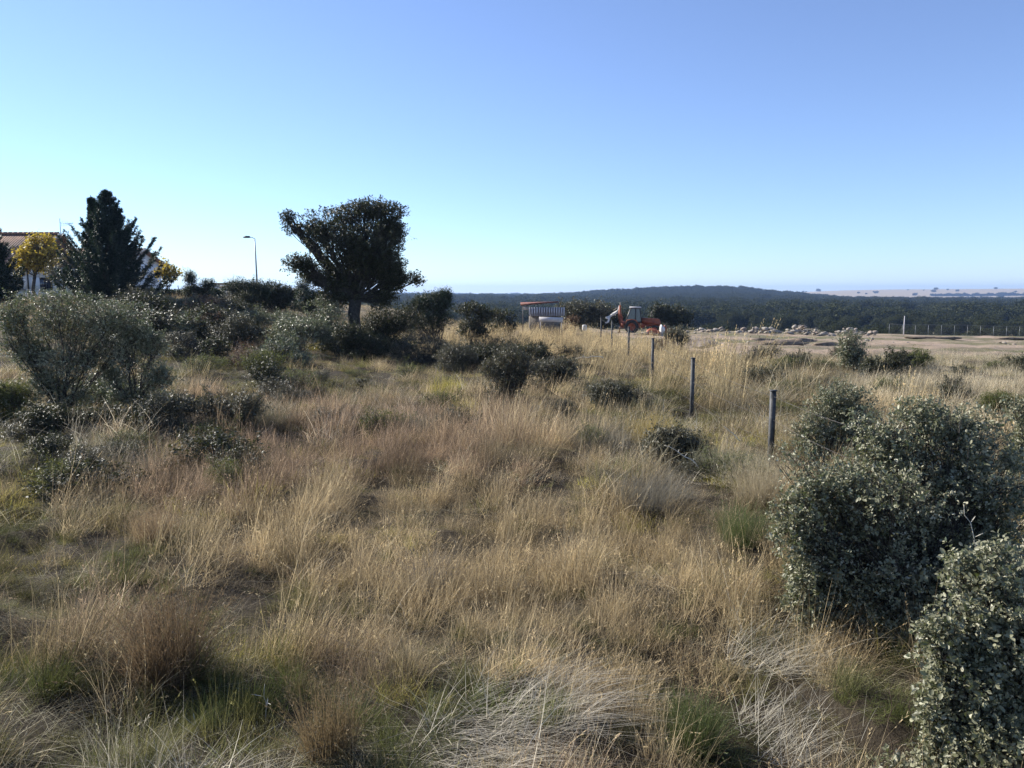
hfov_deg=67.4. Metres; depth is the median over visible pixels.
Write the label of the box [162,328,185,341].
shrub
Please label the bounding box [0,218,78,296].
country house
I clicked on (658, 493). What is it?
grass tussock
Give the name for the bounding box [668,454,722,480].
shrub
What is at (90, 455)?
shrub
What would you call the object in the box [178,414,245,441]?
shrub
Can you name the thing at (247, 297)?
shrub
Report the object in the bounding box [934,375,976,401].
dark bush
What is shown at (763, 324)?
oak tree
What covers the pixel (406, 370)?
shrub
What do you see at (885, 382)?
shrub
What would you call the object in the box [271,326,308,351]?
shrub
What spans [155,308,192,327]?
shrub
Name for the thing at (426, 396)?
shrub
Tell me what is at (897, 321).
oak tree
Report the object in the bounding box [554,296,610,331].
oak tree
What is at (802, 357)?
scrub bush
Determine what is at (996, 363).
shrub
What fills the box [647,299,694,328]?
oak tree
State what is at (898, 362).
dark bush
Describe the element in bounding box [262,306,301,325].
shrub
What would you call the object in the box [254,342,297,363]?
shrub
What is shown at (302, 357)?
shrub
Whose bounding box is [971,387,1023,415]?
broom bush
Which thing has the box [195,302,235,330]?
scrub bush
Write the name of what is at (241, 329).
scrub bush
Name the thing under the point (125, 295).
shrub
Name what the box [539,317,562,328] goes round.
panel board
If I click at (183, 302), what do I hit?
shrub
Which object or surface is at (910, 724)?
dry stalk
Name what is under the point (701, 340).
earth mound
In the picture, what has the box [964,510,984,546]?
dry stalk
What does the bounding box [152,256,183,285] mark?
maple tree
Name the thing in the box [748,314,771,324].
oak tree
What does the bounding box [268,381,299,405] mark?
shrub
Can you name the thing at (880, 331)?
oak tree
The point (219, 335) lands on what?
shrub
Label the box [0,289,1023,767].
ground
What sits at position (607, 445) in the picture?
grass tussock
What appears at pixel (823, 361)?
shrub
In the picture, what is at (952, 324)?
oak tree
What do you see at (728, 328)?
oak tree
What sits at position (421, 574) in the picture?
grass tussock
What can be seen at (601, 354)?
shrub
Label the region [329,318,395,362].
dark bush
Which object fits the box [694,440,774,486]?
grass
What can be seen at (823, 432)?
holm oak bush
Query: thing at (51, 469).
shrub
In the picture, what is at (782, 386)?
shrub
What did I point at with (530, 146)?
sky
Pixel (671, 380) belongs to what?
shrub
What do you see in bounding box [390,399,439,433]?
grass tussock
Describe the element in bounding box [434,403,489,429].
shrub
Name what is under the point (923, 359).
broom bush
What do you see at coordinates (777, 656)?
grass tussock
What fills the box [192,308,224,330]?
shrub
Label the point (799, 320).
oak tree
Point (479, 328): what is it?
dark bush
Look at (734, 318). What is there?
oak tree
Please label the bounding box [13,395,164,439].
ragged scrub
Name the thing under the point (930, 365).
shrub
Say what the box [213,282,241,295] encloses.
outbuilding
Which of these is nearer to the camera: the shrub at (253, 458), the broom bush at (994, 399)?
the shrub at (253, 458)
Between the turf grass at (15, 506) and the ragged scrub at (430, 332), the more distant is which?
the ragged scrub at (430, 332)
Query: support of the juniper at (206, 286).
on the ground at (878, 343)
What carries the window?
in the country house at (15, 239)
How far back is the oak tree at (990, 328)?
224.33 m
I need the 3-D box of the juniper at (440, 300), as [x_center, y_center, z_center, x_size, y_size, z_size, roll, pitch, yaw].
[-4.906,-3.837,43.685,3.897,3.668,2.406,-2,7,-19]
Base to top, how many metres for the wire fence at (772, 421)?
2.319 m
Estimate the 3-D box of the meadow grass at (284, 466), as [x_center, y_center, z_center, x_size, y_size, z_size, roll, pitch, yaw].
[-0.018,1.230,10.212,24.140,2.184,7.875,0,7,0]
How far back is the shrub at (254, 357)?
25.88 m
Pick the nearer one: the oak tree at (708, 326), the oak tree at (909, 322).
the oak tree at (708, 326)
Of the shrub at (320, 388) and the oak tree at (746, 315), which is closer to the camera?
the shrub at (320, 388)
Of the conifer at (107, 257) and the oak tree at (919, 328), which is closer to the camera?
the conifer at (107, 257)
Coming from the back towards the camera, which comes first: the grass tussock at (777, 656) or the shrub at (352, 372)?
the shrub at (352, 372)
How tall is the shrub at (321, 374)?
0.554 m
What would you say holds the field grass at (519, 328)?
on the ground at (878, 343)
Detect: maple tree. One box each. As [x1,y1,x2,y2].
[10,231,67,297]
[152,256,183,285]
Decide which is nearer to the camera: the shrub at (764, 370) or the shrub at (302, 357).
the shrub at (764, 370)
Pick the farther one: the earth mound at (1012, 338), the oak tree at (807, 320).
the oak tree at (807, 320)
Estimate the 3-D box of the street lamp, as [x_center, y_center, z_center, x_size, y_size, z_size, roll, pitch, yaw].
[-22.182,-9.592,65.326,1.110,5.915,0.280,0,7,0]
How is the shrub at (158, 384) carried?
on the ground at (878, 343)
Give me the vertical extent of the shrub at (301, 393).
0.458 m
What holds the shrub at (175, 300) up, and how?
on the ground at (878, 343)
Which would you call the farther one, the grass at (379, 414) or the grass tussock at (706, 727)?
the grass at (379, 414)
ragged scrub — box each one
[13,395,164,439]
[128,381,277,433]
[399,322,441,343]
[432,335,482,374]
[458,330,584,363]
[529,355,584,392]
[582,374,654,410]
[634,419,716,467]
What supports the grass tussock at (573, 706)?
on the ground at (878, 343)
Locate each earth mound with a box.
[676,338,718,348]
[749,338,774,340]
[749,340,809,344]
[787,338,816,342]
[811,342,838,345]
[904,336,961,339]
[990,337,1023,339]
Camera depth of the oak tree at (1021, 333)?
199.76 m
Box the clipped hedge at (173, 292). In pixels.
[148,287,224,297]
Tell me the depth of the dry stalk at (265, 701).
4.98 m
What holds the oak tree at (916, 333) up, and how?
on the ground at (878, 343)
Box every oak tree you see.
[253,278,301,312]
[516,311,528,322]
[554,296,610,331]
[594,302,628,328]
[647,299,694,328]
[701,322,724,330]
[713,319,726,324]
[715,310,744,329]
[716,319,735,330]
[724,324,737,330]
[735,308,752,328]
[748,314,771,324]
[749,322,778,329]
[756,322,779,327]
[774,313,798,330]
[794,312,806,327]
[800,312,820,328]
[818,314,838,331]
[824,321,859,332]
[837,311,867,328]
[839,316,861,329]
[859,312,874,325]
[861,324,877,329]
[863,328,891,333]
[869,322,891,330]
[882,326,906,333]
[885,317,906,327]
[892,311,923,326]
[899,326,915,334]
[904,328,928,334]
[910,323,932,333]
[912,320,939,330]
[934,318,959,334]
[937,316,970,333]
[953,324,985,335]
[970,318,1008,329]
[979,324,1001,334]
[979,328,996,335]
[981,312,1009,320]
[992,325,1018,335]
[994,323,1023,333]
[1017,327,1023,335]
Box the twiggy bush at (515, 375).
[477,333,545,409]
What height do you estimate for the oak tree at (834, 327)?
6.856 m
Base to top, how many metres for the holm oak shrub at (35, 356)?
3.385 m
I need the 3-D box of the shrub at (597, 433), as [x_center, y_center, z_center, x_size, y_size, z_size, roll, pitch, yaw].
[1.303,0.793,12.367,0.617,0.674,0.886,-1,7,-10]
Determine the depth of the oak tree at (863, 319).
301.77 m
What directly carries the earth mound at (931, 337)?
on the ground at (878, 343)
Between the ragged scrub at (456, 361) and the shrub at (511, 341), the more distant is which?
the shrub at (511, 341)
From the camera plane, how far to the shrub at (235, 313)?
35.60 m
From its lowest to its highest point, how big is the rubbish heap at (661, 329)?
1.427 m
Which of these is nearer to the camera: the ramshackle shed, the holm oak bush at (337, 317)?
the holm oak bush at (337, 317)
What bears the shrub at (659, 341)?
on the ground at (878, 343)
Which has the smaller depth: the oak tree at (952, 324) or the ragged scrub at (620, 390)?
the ragged scrub at (620, 390)
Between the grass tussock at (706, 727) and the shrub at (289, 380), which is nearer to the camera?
the grass tussock at (706, 727)
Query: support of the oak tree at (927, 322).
on the ground at (878, 343)
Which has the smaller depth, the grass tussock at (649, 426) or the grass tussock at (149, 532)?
the grass tussock at (149, 532)
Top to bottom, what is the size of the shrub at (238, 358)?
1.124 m
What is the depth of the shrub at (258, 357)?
27.36 m
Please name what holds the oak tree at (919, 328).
on the ground at (878, 343)
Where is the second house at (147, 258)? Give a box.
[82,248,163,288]
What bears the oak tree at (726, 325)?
on the ground at (878, 343)
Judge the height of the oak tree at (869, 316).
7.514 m
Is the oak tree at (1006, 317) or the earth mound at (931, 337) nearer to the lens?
the earth mound at (931, 337)
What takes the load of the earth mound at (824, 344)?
on the ground at (878, 343)
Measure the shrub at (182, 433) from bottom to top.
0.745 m
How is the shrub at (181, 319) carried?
on the ground at (878, 343)
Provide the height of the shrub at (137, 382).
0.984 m
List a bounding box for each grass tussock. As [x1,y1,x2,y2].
[43,548,280,720]
[104,492,210,549]
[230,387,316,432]
[246,649,407,767]
[375,536,489,609]
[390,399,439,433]
[392,660,649,767]
[419,633,694,766]
[559,413,646,455]
[585,460,729,522]
[619,406,700,444]
[638,672,759,764]
[676,440,816,513]
[677,424,794,480]
[689,593,882,681]
[694,493,788,553]
[715,646,909,767]
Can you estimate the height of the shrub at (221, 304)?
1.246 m
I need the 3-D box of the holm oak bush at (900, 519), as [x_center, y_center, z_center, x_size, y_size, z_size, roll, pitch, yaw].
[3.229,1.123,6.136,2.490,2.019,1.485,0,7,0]
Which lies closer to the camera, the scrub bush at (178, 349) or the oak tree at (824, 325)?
the scrub bush at (178, 349)
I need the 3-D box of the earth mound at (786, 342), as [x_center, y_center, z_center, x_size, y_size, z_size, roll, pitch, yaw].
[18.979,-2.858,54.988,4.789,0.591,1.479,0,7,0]
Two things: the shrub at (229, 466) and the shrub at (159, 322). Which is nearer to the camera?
the shrub at (229, 466)
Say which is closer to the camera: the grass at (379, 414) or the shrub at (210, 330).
the grass at (379, 414)
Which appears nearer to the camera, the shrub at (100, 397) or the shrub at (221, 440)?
the shrub at (221, 440)
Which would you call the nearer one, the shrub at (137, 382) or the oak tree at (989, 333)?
the shrub at (137, 382)
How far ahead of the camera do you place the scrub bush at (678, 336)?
42.38 m
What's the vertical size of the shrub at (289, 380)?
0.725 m
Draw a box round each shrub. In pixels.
[0,273,159,413]
[0,412,51,445]
[17,430,73,464]
[18,451,150,503]
[19,439,85,497]
[54,434,105,469]
[69,369,128,411]
[79,369,113,386]
[84,435,148,463]
[90,417,159,455]
[93,327,184,411]
[105,366,151,393]
[107,286,140,303]
[108,287,164,315]
[115,283,163,301]
[118,303,186,332]
[126,296,162,312]
[134,373,179,392]
[138,285,181,314]
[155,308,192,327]
[157,427,261,473]
[158,290,181,308]
[162,326,201,346]
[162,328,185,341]
[168,310,205,337]
[173,347,232,373]
[175,292,210,310]
[177,292,219,301]
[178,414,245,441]
[178,420,237,451]
[180,308,199,317]
[181,316,231,337]
[183,289,234,312]
[188,300,231,322]
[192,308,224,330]
[194,300,243,314]
[195,332,233,359]
[202,322,234,345]
[203,451,241,485]
[204,320,233,338]
[207,436,274,480]
[215,291,245,303]
[217,293,254,313]
[217,343,258,368]
[225,300,262,314]
[227,305,247,321]
[232,288,261,306]
[232,338,262,355]
[233,304,279,326]
[235,346,293,368]
[243,353,285,390]
[245,349,274,365]
[248,331,298,365]
[250,370,303,400]
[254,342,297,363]
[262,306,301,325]
[262,368,315,390]
[264,360,325,389]
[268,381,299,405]
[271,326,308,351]
[284,389,321,401]
[289,348,318,365]
[305,385,327,393]
[308,403,344,428]
[310,367,332,382]
[344,367,365,375]
[350,376,372,385]
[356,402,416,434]
[358,415,392,433]
[392,357,426,378]
[414,385,460,408]
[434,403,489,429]
[548,397,581,414]
[563,313,579,330]
[571,413,612,451]
[585,348,618,360]
[633,365,650,375]
[645,332,674,351]
[661,372,683,384]
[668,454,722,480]
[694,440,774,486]
[737,362,788,387]
[764,348,809,372]
[765,369,819,399]
[785,372,829,389]
[803,354,838,369]
[828,342,842,359]
[832,326,873,372]
[870,375,908,393]
[874,368,900,378]
[885,346,916,370]
[921,363,937,370]
[941,373,973,386]
[948,361,975,377]
[980,356,1007,370]
[1004,351,1023,373]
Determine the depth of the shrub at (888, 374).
24.94 m
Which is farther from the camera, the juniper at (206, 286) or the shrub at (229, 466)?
the juniper at (206, 286)
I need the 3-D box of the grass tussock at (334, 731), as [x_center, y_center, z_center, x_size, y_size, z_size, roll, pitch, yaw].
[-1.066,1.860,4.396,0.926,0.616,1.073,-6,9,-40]
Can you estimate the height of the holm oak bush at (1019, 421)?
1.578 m
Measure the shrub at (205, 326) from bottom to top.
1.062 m
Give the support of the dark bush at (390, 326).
on the ground at (878, 343)
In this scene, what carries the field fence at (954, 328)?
on the ground at (878, 343)
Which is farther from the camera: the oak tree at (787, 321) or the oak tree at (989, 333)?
the oak tree at (787, 321)
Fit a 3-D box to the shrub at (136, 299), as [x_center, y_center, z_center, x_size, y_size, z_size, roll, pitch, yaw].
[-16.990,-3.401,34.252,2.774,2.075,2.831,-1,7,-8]
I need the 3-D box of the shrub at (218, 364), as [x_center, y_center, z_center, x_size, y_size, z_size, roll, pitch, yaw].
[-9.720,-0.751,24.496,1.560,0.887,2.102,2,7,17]
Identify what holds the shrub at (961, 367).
on the ground at (878, 343)
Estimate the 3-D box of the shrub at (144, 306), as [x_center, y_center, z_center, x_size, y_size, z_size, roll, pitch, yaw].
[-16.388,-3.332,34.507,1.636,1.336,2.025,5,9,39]
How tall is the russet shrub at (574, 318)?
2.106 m
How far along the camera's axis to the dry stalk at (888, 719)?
4.57 m
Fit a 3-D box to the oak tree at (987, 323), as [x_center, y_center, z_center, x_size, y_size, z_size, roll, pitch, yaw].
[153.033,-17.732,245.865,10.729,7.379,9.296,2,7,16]
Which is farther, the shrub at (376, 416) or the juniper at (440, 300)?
the juniper at (440, 300)
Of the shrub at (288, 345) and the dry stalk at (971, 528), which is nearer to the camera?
the dry stalk at (971, 528)
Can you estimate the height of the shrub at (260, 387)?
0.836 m
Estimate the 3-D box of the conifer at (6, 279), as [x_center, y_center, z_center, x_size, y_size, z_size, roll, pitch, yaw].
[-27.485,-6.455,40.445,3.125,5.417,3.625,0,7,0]
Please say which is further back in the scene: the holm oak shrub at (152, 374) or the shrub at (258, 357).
the shrub at (258, 357)
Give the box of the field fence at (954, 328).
[889,324,1023,335]
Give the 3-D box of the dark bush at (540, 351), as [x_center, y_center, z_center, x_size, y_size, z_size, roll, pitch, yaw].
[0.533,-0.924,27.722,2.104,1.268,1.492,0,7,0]
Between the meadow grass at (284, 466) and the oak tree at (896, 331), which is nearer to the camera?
the meadow grass at (284, 466)
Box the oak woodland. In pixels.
[262,284,1023,326]
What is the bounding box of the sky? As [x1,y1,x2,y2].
[0,0,1023,293]
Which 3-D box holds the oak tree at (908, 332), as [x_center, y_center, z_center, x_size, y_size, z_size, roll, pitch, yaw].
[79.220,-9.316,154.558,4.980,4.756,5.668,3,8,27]
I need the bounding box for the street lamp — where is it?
[243,236,257,278]
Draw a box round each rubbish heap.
[646,328,659,335]
[659,325,664,335]
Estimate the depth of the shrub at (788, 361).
27.56 m
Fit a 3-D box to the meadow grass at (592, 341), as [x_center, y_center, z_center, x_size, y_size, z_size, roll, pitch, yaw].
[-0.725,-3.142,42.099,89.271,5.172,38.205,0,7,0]
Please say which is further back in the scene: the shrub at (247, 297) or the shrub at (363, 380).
the shrub at (247, 297)
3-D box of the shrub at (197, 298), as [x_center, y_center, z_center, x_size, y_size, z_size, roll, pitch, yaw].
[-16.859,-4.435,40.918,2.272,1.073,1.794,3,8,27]
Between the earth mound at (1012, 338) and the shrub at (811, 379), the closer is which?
the shrub at (811, 379)
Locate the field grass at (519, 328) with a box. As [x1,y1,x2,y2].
[303,303,995,346]
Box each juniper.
[178,268,219,298]
[217,274,272,307]
[287,278,334,317]
[393,285,456,345]
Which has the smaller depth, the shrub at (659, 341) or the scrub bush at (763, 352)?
the scrub bush at (763, 352)
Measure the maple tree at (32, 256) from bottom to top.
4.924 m
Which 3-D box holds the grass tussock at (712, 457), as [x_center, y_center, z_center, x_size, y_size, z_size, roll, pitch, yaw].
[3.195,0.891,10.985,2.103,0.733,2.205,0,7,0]
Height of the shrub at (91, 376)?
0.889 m
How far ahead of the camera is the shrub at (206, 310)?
33.93 m
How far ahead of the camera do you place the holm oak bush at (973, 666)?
4.11 m
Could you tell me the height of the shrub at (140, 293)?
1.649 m
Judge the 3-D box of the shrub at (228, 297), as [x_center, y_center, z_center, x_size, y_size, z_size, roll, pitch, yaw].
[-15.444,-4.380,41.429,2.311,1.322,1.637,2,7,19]
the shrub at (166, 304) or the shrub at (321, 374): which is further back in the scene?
the shrub at (166, 304)
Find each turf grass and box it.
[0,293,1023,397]
[0,379,1023,534]
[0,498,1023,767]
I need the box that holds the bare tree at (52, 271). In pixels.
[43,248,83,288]
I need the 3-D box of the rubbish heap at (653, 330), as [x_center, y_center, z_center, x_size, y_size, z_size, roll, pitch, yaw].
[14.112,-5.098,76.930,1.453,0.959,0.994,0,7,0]
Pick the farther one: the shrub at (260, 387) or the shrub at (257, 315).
the shrub at (257, 315)
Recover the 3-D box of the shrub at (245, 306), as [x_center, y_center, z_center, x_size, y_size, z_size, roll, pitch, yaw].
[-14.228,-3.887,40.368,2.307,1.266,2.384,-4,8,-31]
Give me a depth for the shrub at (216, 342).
28.97 m
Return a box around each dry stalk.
[252,685,270,720]
[664,445,698,467]
[881,684,900,751]
[907,698,913,748]
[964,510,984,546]
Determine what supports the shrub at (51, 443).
on the ground at (878, 343)
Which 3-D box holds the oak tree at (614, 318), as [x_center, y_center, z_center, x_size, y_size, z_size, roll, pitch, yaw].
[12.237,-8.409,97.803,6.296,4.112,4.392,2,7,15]
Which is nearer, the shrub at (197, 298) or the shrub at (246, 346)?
the shrub at (246, 346)
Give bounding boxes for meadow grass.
[0,290,1023,382]
[0,318,1023,456]
[0,382,1023,611]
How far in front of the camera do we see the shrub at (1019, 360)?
27.16 m
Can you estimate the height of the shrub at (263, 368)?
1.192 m
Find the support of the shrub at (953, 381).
on the ground at (878, 343)
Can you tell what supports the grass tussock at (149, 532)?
on the ground at (878, 343)
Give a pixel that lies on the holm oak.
(363, 258)
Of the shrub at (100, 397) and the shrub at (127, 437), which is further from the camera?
the shrub at (100, 397)
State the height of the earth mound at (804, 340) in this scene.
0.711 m
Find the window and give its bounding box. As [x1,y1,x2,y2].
[39,278,55,291]
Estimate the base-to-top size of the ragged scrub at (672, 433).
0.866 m
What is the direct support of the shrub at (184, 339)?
on the ground at (878, 343)
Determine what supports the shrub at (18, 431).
on the ground at (878, 343)
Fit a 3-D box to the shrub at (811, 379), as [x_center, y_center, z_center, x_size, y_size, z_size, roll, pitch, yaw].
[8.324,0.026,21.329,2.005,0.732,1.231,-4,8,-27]
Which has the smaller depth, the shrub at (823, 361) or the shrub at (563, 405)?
the shrub at (563, 405)
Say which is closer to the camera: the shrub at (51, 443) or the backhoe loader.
the shrub at (51, 443)
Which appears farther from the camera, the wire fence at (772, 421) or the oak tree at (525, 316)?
the oak tree at (525, 316)
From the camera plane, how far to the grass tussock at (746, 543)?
8.02 m
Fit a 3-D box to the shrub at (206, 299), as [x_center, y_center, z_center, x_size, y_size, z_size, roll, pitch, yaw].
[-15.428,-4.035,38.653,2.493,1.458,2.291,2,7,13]
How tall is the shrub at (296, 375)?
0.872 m
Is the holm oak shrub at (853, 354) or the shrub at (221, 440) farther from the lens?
the holm oak shrub at (853, 354)
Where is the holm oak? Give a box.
[278,194,425,349]
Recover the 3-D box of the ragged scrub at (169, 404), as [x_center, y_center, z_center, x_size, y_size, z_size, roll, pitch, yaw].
[-5.671,0.451,14.159,2.653,1.003,1.384,0,7,0]
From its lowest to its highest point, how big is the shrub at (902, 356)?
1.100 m
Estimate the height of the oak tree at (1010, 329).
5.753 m
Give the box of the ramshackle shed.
[520,301,564,333]
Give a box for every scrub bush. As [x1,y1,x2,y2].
[166,343,185,358]
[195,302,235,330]
[212,309,275,346]
[388,329,456,368]
[663,322,695,350]
[743,342,785,361]
[781,348,812,370]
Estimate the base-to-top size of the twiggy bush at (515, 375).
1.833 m
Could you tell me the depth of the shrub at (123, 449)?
12.18 m
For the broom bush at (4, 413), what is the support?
on the ground at (878, 343)
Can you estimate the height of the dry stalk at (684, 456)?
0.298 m
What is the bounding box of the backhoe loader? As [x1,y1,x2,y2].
[605,302,669,332]
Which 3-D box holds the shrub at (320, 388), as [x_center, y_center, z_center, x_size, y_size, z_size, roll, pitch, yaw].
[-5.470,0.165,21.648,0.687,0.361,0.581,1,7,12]
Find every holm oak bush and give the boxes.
[266,310,339,350]
[302,293,350,354]
[765,394,1023,652]
[785,374,885,464]
[863,528,1023,767]
[999,394,1023,504]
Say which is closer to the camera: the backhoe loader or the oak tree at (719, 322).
the backhoe loader
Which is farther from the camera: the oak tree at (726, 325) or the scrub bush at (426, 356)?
the oak tree at (726, 325)
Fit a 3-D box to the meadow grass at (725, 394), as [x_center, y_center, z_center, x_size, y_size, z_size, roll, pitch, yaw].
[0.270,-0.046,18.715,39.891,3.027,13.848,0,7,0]
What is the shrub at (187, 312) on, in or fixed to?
on the ground at (878, 343)
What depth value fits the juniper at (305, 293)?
44.42 m
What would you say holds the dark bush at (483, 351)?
on the ground at (878, 343)
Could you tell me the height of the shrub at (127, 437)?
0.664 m
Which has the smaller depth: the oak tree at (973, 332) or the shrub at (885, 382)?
the shrub at (885, 382)
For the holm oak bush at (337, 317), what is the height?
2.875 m
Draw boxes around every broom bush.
[0,374,39,429]
[907,344,937,371]
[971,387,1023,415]
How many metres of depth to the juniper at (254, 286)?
45.37 m
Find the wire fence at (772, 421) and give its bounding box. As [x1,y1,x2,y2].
[600,317,904,464]
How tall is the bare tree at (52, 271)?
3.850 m
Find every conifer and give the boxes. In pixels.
[0,228,25,304]
[49,188,176,302]
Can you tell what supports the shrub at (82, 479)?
on the ground at (878, 343)
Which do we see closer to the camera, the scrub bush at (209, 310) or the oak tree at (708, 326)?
the scrub bush at (209, 310)
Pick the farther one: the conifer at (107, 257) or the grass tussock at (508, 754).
the conifer at (107, 257)
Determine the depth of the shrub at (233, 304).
40.08 m
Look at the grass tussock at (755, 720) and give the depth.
4.96 m
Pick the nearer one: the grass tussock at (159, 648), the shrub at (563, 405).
the grass tussock at (159, 648)
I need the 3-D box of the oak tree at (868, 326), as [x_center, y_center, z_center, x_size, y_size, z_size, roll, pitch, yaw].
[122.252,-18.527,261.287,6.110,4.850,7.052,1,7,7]
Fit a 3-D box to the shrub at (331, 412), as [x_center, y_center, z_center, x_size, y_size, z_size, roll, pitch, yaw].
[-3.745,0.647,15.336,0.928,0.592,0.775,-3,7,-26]
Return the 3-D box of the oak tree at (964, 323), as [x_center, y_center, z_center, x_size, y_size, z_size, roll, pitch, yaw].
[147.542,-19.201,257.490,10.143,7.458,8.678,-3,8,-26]
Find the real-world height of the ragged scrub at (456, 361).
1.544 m
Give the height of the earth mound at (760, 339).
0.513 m
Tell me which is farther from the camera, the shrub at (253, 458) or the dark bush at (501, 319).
the dark bush at (501, 319)
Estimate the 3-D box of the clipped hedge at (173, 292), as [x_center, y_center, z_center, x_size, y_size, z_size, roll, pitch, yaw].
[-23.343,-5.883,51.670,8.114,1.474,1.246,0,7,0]
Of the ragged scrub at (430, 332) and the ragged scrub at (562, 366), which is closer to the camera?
the ragged scrub at (562, 366)
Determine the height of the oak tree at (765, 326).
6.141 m
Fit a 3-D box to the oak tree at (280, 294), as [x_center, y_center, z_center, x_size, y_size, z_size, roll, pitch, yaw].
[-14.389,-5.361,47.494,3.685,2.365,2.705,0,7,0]
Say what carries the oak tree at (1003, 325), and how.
on the ground at (878, 343)
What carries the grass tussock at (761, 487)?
on the ground at (878, 343)
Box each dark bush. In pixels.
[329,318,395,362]
[360,300,426,354]
[450,299,506,342]
[463,338,511,371]
[486,307,518,335]
[499,341,553,366]
[858,344,917,378]
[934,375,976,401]
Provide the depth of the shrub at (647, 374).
26.67 m
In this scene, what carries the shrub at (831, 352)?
on the ground at (878, 343)
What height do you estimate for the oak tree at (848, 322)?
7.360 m

